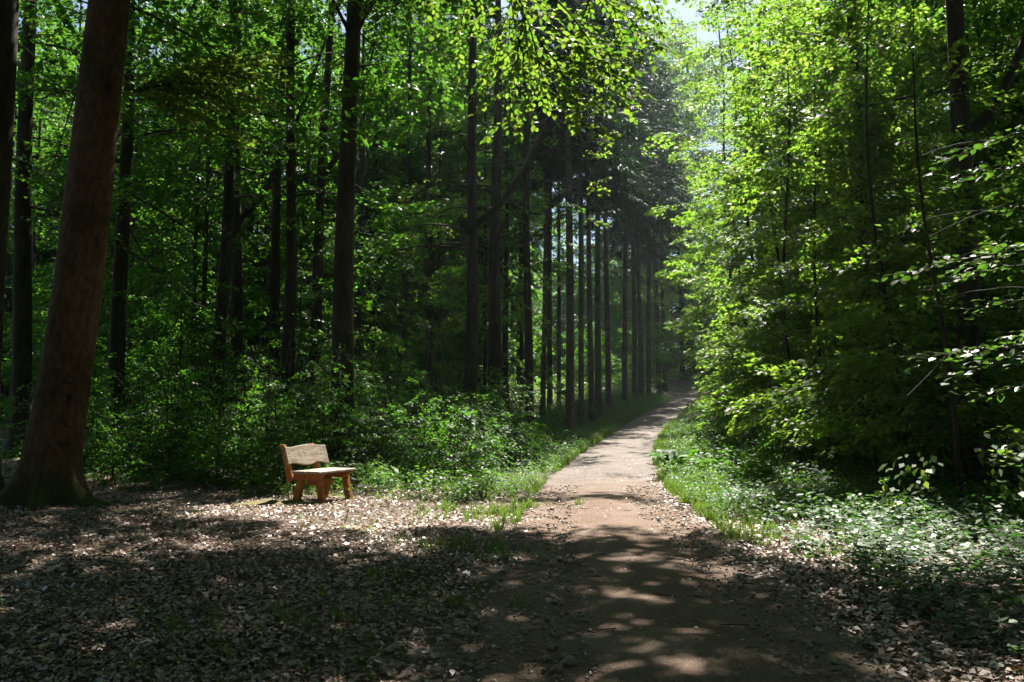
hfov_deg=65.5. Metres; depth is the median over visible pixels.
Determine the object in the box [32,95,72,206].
beech tree
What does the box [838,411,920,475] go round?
beech sapling
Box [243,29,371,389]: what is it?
beech tree
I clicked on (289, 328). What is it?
beech tree
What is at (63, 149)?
beech tree
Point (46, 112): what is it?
beech tree
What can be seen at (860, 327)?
beech tree
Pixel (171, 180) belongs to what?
beech tree
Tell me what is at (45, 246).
beech tree
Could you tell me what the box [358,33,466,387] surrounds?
beech tree
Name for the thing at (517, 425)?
beech sapling
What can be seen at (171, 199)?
beech tree
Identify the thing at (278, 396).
beech sapling
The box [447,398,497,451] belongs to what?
beech sapling
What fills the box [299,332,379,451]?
beech sapling
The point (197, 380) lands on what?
beech sapling
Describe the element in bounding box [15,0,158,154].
beech tree
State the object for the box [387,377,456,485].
beech sapling
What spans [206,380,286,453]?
beech sapling
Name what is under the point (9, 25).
beech tree
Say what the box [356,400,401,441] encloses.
beech sapling
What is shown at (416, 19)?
spruce tree
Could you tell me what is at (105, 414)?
beech sapling
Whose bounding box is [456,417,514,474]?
beech sapling
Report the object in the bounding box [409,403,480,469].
beech sapling
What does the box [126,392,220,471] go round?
beech sapling
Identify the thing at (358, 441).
beech sapling
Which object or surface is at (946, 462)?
beech sapling
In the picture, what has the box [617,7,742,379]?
beech tree
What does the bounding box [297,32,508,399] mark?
beech tree
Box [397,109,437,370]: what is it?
beech tree
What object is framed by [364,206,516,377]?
beech tree
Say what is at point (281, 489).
clearing edge seedlings
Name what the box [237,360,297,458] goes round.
beech sapling
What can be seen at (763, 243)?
beech tree
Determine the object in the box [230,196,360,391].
young beech
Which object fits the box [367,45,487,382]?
beech tree
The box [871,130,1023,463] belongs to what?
beech tree
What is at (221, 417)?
beech sapling
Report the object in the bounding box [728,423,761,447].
beech sapling
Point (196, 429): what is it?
beech sapling
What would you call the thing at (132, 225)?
beech tree
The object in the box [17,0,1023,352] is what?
sky
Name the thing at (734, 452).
verge herbs
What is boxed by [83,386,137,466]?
beech sapling
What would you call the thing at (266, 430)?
beech sapling
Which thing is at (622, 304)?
young beech
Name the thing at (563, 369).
young beech
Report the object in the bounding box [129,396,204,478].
beech sapling
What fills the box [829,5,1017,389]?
beech tree
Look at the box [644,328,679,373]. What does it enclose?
young beech
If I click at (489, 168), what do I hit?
beech tree
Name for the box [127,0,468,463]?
beech tree
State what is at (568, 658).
pebbles
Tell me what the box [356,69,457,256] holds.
beech tree
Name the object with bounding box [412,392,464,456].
beech sapling
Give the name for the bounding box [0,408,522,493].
forest floor herbs
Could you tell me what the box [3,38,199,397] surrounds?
beech tree
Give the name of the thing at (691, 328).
beech tree
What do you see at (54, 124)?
beech tree
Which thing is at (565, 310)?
young beech
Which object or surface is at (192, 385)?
beech sapling
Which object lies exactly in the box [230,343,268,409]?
beech sapling
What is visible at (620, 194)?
spruce tree
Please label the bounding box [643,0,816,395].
beech tree
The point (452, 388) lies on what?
beech sapling
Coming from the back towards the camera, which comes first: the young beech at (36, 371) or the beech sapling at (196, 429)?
the young beech at (36, 371)
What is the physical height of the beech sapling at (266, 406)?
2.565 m
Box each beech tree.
[0,0,406,490]
[0,0,565,510]
[0,4,84,420]
[2,0,222,457]
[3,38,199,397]
[3,41,114,395]
[5,76,109,392]
[6,104,194,400]
[9,110,65,399]
[10,78,58,320]
[12,0,299,451]
[12,75,67,196]
[13,144,54,215]
[14,110,45,178]
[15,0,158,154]
[16,27,76,321]
[32,69,139,203]
[32,94,115,221]
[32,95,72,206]
[34,0,376,445]
[34,169,188,393]
[36,3,80,80]
[56,104,163,196]
[58,0,221,421]
[103,0,303,386]
[106,2,223,399]
[107,5,376,410]
[110,0,311,404]
[116,2,212,406]
[118,0,272,386]
[118,36,193,342]
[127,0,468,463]
[133,0,364,406]
[133,67,215,382]
[135,0,224,409]
[135,142,212,247]
[139,0,318,169]
[140,228,208,321]
[148,14,367,385]
[148,119,263,340]
[154,0,430,401]
[157,15,300,366]
[159,0,408,393]
[167,67,276,203]
[171,50,284,399]
[178,142,242,240]
[189,0,455,395]
[189,174,330,380]
[198,189,264,243]
[204,0,338,388]
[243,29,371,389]
[247,105,314,390]
[252,0,441,387]
[261,119,337,209]
[263,30,372,382]
[266,68,376,186]
[280,111,425,392]
[280,160,424,393]
[282,117,374,222]
[283,37,423,340]
[285,1,425,387]
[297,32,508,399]
[309,0,588,427]
[309,54,432,394]
[309,160,382,330]
[314,163,390,219]
[325,56,445,394]
[325,122,419,389]
[327,216,456,373]
[328,0,693,144]
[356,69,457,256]
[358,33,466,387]
[360,0,492,191]
[360,1,517,411]
[361,0,502,412]
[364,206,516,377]
[366,0,572,419]
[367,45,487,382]
[371,0,598,413]
[376,70,491,393]
[381,0,671,443]
[383,33,542,371]
[385,195,453,386]
[391,36,510,394]
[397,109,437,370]
[417,180,458,317]
[422,65,538,408]
[432,120,511,389]
[438,32,552,411]
[477,100,565,407]
[480,71,544,394]
[481,138,574,237]
[500,155,562,389]
[518,223,565,377]
[533,239,585,365]
[536,191,642,378]
[556,39,723,379]
[562,15,713,297]
[575,251,621,375]
[586,20,755,379]
[605,0,1023,484]
[615,249,694,374]
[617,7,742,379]
[622,33,763,379]
[636,0,802,390]
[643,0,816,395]
[652,216,728,378]
[663,0,988,455]
[664,0,829,418]
[670,0,878,438]
[678,279,721,374]
[692,0,854,388]
[696,0,948,442]
[700,0,1023,455]
[703,0,847,401]
[706,205,763,382]
[709,0,992,428]
[716,0,1023,402]
[721,39,1020,474]
[723,0,1023,482]
[730,0,1017,402]
[768,0,1023,514]
[775,0,1023,442]
[812,0,1021,436]
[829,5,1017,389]
[831,0,1023,439]
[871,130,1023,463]
[889,0,1023,453]
[893,0,1023,457]
[922,2,1022,405]
[928,6,1021,380]
[937,17,1023,407]
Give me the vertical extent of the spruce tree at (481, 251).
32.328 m
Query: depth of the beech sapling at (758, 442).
20.81 m
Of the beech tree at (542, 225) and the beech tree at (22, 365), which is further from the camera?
the beech tree at (542, 225)
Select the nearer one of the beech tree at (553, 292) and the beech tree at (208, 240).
the beech tree at (208, 240)
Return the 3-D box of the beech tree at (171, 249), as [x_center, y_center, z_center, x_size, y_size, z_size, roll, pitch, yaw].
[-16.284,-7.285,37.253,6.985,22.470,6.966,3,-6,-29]
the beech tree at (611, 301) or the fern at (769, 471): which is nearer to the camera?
the fern at (769, 471)
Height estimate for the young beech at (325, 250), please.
8.290 m
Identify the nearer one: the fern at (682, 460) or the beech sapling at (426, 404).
the beech sapling at (426, 404)
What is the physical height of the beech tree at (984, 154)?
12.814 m
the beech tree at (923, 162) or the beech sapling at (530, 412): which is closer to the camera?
the beech sapling at (530, 412)
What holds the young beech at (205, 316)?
on the ground at (674, 391)
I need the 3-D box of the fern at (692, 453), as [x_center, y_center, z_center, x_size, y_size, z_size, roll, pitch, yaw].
[4.881,3.237,21.839,1.320,0.568,1.073,1,-6,-15]
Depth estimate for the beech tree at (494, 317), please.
28.63 m
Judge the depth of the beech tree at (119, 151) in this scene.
45.44 m
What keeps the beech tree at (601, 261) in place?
on the ground at (674, 391)
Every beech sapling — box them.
[0,382,33,477]
[17,326,126,460]
[83,359,128,473]
[83,385,192,481]
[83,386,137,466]
[83,406,124,478]
[83,407,146,485]
[84,352,169,458]
[87,371,168,451]
[98,361,218,489]
[105,371,203,453]
[109,396,171,469]
[112,376,218,459]
[122,388,184,457]
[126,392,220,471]
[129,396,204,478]
[134,344,235,476]
[158,376,212,449]
[167,368,264,473]
[168,359,211,435]
[173,358,236,433]
[174,408,227,451]
[178,416,254,487]
[193,389,244,440]
[195,399,246,450]
[195,400,285,471]
[202,332,275,437]
[202,407,240,454]
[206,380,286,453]
[206,402,259,450]
[207,398,270,481]
[209,356,261,406]
[217,334,286,450]
[220,410,312,495]
[223,375,322,480]
[224,332,288,440]
[225,378,256,429]
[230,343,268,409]
[233,386,296,448]
[233,389,310,470]
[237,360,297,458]
[248,417,321,483]
[254,381,356,473]
[260,369,309,419]
[273,392,319,463]
[274,376,328,437]
[276,371,309,440]
[277,346,360,480]
[281,350,330,438]
[283,386,330,428]
[284,410,328,467]
[293,327,391,466]
[295,357,307,386]
[298,413,331,457]
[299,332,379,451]
[301,341,376,442]
[309,363,330,413]
[324,388,397,467]
[327,388,374,434]
[333,403,419,479]
[335,395,427,475]
[354,334,411,423]
[354,359,397,462]
[355,383,391,425]
[356,377,416,450]
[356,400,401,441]
[361,392,415,453]
[363,374,402,413]
[366,333,425,439]
[370,386,408,414]
[373,423,425,466]
[379,407,431,454]
[381,413,445,480]
[385,376,439,431]
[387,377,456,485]
[387,392,440,447]
[396,379,424,404]
[396,387,442,433]
[399,395,500,486]
[404,390,442,430]
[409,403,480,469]
[410,365,467,453]
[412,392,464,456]
[414,339,477,428]
[416,382,450,416]
[418,389,463,432]
[419,384,476,449]
[428,394,473,446]
[432,393,468,434]
[435,355,483,428]
[435,414,506,480]
[438,381,463,411]
[447,388,516,465]
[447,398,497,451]
[451,421,509,479]
[455,348,509,421]
[455,386,510,452]
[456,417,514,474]
[461,396,497,432]
[468,385,521,452]
[472,373,550,471]
[476,410,536,468]
[477,383,500,410]
[483,393,510,433]
[485,415,524,456]
[487,369,547,446]
[487,412,541,465]
[512,416,538,441]
[515,422,546,455]
[722,414,768,456]
[725,408,765,445]
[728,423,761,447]
[746,413,813,468]
[750,425,813,461]
[754,386,805,453]
[759,392,843,477]
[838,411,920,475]
[868,390,972,494]
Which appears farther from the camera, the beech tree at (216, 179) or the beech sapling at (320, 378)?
the beech tree at (216, 179)
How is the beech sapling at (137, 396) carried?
on the ground at (674, 391)
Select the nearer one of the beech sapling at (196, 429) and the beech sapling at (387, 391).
the beech sapling at (196, 429)
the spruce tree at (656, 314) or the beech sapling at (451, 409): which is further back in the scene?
the spruce tree at (656, 314)
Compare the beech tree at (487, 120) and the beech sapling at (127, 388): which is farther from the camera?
the beech tree at (487, 120)
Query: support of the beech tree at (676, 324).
on the ground at (674, 391)
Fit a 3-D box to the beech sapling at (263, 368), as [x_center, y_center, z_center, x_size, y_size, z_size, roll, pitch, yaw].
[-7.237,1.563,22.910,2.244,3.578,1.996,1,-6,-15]
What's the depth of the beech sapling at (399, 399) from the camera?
20.59 m
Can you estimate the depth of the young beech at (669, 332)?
80.39 m
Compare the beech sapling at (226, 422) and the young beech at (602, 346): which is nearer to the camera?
the beech sapling at (226, 422)
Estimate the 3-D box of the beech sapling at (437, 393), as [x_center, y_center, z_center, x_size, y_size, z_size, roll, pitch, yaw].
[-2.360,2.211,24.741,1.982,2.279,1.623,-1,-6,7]
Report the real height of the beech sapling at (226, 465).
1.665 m
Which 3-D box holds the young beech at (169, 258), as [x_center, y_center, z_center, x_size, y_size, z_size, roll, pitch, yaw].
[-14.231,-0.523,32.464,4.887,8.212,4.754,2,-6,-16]
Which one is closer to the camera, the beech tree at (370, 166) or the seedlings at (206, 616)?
the seedlings at (206, 616)
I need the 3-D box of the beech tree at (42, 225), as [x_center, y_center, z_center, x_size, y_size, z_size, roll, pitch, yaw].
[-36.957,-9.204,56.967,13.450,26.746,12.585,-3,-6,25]
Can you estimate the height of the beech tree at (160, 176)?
19.356 m
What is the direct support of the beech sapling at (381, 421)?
on the ground at (674, 391)
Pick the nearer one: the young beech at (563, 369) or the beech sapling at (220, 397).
the beech sapling at (220, 397)
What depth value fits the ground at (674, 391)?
7.17 m
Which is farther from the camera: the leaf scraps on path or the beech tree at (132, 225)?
the beech tree at (132, 225)
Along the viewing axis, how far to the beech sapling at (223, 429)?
16.66 m
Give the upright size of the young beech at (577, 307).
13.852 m
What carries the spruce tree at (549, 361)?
on the ground at (674, 391)
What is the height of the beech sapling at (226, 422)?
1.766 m
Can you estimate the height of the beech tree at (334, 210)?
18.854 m
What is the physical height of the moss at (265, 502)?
0.119 m
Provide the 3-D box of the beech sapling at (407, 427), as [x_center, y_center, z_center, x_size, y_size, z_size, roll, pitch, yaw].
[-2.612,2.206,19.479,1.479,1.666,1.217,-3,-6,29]
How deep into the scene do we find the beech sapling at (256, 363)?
21.90 m
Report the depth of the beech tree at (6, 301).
33.58 m
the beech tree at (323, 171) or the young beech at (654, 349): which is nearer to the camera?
the beech tree at (323, 171)
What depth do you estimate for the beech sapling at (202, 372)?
17.11 m
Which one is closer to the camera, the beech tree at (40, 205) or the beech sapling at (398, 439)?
the beech sapling at (398, 439)
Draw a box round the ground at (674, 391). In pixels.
[0,377,1023,681]
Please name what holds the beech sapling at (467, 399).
on the ground at (674, 391)
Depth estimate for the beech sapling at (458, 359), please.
24.92 m
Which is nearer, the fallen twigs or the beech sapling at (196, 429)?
the fallen twigs
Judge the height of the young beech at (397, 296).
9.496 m
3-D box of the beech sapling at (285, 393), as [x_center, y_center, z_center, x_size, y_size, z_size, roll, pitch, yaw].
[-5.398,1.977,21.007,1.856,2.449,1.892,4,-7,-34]
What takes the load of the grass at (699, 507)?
on the ground at (674, 391)
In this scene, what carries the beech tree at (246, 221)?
on the ground at (674, 391)
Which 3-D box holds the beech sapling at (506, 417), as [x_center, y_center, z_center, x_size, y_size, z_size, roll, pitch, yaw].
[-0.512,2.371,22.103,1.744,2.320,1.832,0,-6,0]
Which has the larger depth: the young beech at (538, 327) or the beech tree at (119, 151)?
the young beech at (538, 327)
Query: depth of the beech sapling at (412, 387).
26.57 m
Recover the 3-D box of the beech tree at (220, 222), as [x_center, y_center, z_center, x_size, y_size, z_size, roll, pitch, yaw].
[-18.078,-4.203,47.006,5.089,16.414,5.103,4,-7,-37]
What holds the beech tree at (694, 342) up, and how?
on the ground at (674, 391)
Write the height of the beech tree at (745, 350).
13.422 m
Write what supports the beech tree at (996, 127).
on the ground at (674, 391)
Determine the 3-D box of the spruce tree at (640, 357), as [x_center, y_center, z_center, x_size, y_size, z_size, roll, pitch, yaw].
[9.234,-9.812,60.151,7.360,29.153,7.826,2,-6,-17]
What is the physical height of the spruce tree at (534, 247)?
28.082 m
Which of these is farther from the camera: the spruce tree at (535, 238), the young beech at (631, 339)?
the young beech at (631, 339)
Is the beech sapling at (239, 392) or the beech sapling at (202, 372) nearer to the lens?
the beech sapling at (202, 372)
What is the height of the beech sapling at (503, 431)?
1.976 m
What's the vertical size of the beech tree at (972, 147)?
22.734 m
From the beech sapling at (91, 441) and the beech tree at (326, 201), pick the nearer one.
the beech sapling at (91, 441)
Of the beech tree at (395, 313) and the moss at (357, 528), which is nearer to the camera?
the moss at (357, 528)
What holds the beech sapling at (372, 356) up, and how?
on the ground at (674, 391)
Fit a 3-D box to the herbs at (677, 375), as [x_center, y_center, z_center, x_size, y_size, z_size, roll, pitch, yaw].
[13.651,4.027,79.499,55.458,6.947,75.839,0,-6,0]
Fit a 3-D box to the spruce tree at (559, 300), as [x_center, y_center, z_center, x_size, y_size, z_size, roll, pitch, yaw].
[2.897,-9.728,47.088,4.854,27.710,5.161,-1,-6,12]
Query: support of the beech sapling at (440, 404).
on the ground at (674, 391)
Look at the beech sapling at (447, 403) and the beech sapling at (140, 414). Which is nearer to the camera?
the beech sapling at (140, 414)
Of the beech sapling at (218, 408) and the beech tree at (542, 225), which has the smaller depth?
the beech sapling at (218, 408)
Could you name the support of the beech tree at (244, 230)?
on the ground at (674, 391)
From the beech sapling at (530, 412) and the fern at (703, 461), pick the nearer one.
the fern at (703, 461)
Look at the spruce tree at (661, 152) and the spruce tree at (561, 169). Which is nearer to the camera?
the spruce tree at (561, 169)
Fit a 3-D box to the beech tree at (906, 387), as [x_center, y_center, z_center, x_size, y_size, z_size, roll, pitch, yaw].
[7.691,-1.778,17.382,6.515,10.872,5.930,2,-6,-23]
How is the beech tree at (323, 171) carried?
on the ground at (674, 391)
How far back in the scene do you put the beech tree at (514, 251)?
43.37 m
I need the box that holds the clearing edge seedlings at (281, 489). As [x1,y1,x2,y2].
[273,482,537,503]
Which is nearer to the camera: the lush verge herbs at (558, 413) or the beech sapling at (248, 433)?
the beech sapling at (248, 433)
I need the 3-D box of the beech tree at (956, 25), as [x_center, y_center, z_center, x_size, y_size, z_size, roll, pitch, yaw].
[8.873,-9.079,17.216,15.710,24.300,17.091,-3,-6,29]
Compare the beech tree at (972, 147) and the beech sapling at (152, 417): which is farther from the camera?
the beech tree at (972, 147)
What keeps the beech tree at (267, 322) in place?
on the ground at (674, 391)
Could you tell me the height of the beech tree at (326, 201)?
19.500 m
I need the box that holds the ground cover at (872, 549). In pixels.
[707,472,1023,672]
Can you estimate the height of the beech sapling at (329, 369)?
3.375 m
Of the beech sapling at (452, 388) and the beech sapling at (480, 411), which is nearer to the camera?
the beech sapling at (480, 411)
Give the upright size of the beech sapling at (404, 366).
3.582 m
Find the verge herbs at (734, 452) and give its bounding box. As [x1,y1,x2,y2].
[656,396,1023,526]
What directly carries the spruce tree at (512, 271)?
on the ground at (674, 391)
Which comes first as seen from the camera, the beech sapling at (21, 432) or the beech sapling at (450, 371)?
the beech sapling at (21, 432)
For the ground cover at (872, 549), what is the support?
on the ground at (674, 391)
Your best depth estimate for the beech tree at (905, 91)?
21.71 m
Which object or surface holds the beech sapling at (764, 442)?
on the ground at (674, 391)
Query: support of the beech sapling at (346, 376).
on the ground at (674, 391)
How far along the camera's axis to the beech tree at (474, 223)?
24.39 m
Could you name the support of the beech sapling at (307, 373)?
on the ground at (674, 391)
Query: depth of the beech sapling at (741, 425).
27.02 m
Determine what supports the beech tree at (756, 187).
on the ground at (674, 391)
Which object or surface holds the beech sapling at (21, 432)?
on the ground at (674, 391)
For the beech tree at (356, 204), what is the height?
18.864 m
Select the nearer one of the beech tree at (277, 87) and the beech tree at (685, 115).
the beech tree at (277, 87)
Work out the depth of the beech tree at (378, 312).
55.07 m
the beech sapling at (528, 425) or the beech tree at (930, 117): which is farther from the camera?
the beech sapling at (528, 425)
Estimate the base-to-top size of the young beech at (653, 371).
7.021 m
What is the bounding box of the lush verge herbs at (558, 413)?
[455,385,673,466]
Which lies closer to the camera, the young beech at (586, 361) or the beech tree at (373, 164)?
the beech tree at (373, 164)
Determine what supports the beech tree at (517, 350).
on the ground at (674, 391)
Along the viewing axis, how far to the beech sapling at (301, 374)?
26.81 m
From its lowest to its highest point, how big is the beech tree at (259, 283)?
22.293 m
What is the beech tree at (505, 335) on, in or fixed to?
on the ground at (674, 391)
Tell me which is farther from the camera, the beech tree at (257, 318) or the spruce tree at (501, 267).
the spruce tree at (501, 267)
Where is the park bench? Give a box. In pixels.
[280,443,354,502]
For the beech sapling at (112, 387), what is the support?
on the ground at (674, 391)
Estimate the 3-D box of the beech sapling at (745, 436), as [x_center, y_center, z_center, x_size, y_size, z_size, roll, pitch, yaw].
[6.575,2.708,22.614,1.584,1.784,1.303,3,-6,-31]
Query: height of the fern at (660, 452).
0.397 m
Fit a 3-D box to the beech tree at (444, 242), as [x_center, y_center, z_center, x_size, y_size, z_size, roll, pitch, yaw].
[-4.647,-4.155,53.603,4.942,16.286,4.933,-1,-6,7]
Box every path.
[373,455,977,681]
[473,387,909,681]
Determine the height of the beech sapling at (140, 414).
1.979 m
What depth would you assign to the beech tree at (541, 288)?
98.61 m
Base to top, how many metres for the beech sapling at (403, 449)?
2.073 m
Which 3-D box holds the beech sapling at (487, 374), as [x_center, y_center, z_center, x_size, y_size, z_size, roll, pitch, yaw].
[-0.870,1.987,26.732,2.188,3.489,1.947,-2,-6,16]
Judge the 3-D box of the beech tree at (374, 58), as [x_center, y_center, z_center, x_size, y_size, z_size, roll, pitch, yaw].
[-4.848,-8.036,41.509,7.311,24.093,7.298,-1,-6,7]
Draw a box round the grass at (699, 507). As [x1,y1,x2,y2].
[13,401,923,681]
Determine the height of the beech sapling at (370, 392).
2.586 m
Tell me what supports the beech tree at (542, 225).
on the ground at (674, 391)
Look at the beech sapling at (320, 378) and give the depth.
25.18 m
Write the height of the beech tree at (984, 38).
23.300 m
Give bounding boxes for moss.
[230,499,287,506]
[283,500,317,505]
[322,526,384,532]
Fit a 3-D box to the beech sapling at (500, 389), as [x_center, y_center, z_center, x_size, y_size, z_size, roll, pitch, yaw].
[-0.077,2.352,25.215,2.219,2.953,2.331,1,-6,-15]
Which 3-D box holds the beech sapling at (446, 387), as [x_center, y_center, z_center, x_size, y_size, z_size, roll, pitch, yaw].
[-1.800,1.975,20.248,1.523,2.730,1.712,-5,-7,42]
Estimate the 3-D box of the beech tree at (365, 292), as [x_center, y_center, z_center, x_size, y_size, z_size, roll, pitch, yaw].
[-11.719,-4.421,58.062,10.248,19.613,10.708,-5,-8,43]
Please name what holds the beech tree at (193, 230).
on the ground at (674, 391)
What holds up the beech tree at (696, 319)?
on the ground at (674, 391)
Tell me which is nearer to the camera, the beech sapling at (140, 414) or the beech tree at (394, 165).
the beech sapling at (140, 414)
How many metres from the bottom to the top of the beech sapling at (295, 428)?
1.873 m
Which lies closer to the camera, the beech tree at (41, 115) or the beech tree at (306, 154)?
the beech tree at (41, 115)
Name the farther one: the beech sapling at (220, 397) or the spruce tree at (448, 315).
the spruce tree at (448, 315)
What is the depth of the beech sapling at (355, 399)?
19.14 m
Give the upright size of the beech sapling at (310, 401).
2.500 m
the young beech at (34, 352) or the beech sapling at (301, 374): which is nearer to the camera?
the beech sapling at (301, 374)
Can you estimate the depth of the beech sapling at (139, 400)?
19.65 m
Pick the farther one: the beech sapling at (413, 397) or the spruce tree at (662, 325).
the spruce tree at (662, 325)
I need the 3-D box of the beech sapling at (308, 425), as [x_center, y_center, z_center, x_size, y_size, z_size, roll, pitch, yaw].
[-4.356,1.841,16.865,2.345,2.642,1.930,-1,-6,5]
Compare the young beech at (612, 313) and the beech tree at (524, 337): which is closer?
the beech tree at (524, 337)
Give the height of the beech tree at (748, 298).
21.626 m
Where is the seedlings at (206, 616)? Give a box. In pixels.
[0,497,509,636]
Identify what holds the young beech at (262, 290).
on the ground at (674, 391)
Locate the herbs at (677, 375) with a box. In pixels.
[414,368,727,410]
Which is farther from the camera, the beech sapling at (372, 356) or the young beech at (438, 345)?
the young beech at (438, 345)
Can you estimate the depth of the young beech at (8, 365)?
24.13 m
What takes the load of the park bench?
on the ground at (674, 391)
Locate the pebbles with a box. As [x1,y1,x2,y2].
[447,484,940,681]
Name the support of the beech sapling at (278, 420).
on the ground at (674, 391)
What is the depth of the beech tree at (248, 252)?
27.90 m
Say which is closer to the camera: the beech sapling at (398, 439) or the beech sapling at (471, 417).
the beech sapling at (398, 439)
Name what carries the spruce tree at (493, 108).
on the ground at (674, 391)
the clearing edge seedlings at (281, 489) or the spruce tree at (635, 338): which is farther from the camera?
the spruce tree at (635, 338)
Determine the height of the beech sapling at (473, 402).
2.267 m
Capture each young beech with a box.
[0,246,153,422]
[1,162,106,394]
[1,283,126,406]
[1,331,11,384]
[3,306,93,411]
[90,319,148,409]
[93,253,184,405]
[95,226,215,391]
[96,265,254,438]
[101,230,213,402]
[130,233,281,413]
[205,279,281,392]
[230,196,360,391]
[264,198,432,394]
[280,248,379,398]
[308,217,436,401]
[392,320,463,403]
[481,268,556,370]
[509,260,585,371]
[514,297,554,366]
[532,252,586,366]
[546,261,612,364]
[546,271,602,365]
[546,320,585,372]
[555,314,620,389]
[556,322,604,378]
[561,262,631,369]
[575,310,621,377]
[592,274,622,345]
[602,275,655,376]
[609,285,667,372]
[610,257,687,365]
[611,310,670,378]
[611,311,669,387]
[611,317,655,372]
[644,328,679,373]
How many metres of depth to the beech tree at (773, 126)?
31.53 m
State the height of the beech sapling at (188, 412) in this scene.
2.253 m
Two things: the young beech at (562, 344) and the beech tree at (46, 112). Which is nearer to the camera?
the beech tree at (46, 112)
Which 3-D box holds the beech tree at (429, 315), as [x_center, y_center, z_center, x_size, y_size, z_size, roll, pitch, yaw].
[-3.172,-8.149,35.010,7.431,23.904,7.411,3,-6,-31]
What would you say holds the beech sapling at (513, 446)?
on the ground at (674, 391)
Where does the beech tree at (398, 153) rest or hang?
on the ground at (674, 391)
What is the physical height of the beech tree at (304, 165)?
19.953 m
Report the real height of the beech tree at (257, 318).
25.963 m
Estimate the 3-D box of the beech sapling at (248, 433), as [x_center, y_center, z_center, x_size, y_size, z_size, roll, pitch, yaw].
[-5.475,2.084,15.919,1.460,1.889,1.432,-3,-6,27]
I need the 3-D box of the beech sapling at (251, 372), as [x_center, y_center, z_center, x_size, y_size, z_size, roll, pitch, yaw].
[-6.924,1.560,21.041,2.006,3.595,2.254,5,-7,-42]
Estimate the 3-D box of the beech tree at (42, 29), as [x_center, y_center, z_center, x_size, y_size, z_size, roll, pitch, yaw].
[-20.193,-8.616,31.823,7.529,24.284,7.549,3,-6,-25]
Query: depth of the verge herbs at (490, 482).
15.23 m
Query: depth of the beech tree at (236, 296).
25.34 m
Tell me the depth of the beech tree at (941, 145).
35.55 m
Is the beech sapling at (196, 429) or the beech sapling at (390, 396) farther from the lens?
the beech sapling at (390, 396)
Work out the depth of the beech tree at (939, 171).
27.41 m
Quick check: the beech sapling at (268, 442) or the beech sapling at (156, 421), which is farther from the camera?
the beech sapling at (156, 421)
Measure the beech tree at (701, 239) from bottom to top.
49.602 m
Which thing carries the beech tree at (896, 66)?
on the ground at (674, 391)
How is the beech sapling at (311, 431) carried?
on the ground at (674, 391)
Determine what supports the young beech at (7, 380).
on the ground at (674, 391)
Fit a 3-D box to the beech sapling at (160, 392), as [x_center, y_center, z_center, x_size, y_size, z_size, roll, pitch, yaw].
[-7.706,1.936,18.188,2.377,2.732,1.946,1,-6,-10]
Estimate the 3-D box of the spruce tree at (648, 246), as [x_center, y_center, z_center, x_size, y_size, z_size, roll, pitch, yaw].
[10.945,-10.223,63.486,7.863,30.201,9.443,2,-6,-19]
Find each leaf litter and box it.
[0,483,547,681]
[648,453,1023,681]
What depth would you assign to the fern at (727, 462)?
17.36 m
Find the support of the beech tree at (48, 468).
on the ground at (674, 391)
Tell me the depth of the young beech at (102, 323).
41.31 m
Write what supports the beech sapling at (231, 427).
on the ground at (674, 391)
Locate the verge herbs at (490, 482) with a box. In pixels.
[169,387,662,502]
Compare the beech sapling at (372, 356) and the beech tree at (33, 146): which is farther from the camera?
the beech tree at (33, 146)
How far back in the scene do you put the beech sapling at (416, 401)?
23.98 m
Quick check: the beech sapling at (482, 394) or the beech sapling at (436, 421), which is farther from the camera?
the beech sapling at (482, 394)
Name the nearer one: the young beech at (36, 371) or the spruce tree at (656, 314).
the young beech at (36, 371)
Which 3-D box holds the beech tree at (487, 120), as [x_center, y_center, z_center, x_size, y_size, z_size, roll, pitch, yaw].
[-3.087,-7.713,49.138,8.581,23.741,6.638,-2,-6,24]
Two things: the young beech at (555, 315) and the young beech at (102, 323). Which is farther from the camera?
the young beech at (555, 315)
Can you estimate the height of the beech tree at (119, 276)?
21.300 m
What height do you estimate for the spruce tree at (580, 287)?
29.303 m
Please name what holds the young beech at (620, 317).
on the ground at (674, 391)
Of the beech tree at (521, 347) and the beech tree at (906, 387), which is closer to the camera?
the beech tree at (906, 387)
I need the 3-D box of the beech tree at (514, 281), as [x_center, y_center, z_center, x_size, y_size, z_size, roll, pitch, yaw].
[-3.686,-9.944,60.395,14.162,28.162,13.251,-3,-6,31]
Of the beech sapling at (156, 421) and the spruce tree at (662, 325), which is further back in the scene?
the spruce tree at (662, 325)
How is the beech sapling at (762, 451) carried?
on the ground at (674, 391)
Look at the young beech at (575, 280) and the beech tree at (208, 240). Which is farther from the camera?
the young beech at (575, 280)
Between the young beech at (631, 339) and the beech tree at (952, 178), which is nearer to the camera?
the beech tree at (952, 178)
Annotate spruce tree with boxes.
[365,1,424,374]
[381,2,425,230]
[393,3,466,384]
[422,15,490,395]
[434,10,501,347]
[438,2,518,385]
[443,1,509,342]
[477,19,535,337]
[481,3,574,355]
[485,0,611,416]
[487,82,534,392]
[494,0,648,437]
[503,1,599,410]
[507,76,542,383]
[509,144,543,268]
[520,7,654,424]
[522,9,594,403]
[530,0,638,430]
[535,0,662,421]
[560,0,657,410]
[574,0,684,406]
[592,0,681,402]
[594,29,685,401]
[594,32,705,397]
[611,57,696,394]
[635,67,701,391]
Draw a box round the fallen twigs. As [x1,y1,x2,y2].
[0,490,839,681]
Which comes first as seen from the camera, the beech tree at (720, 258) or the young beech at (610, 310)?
the beech tree at (720, 258)
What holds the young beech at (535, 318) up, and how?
on the ground at (674, 391)
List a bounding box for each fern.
[645,449,672,458]
[649,449,693,472]
[665,449,703,460]
[678,455,726,471]
[714,459,756,477]
[744,465,797,480]

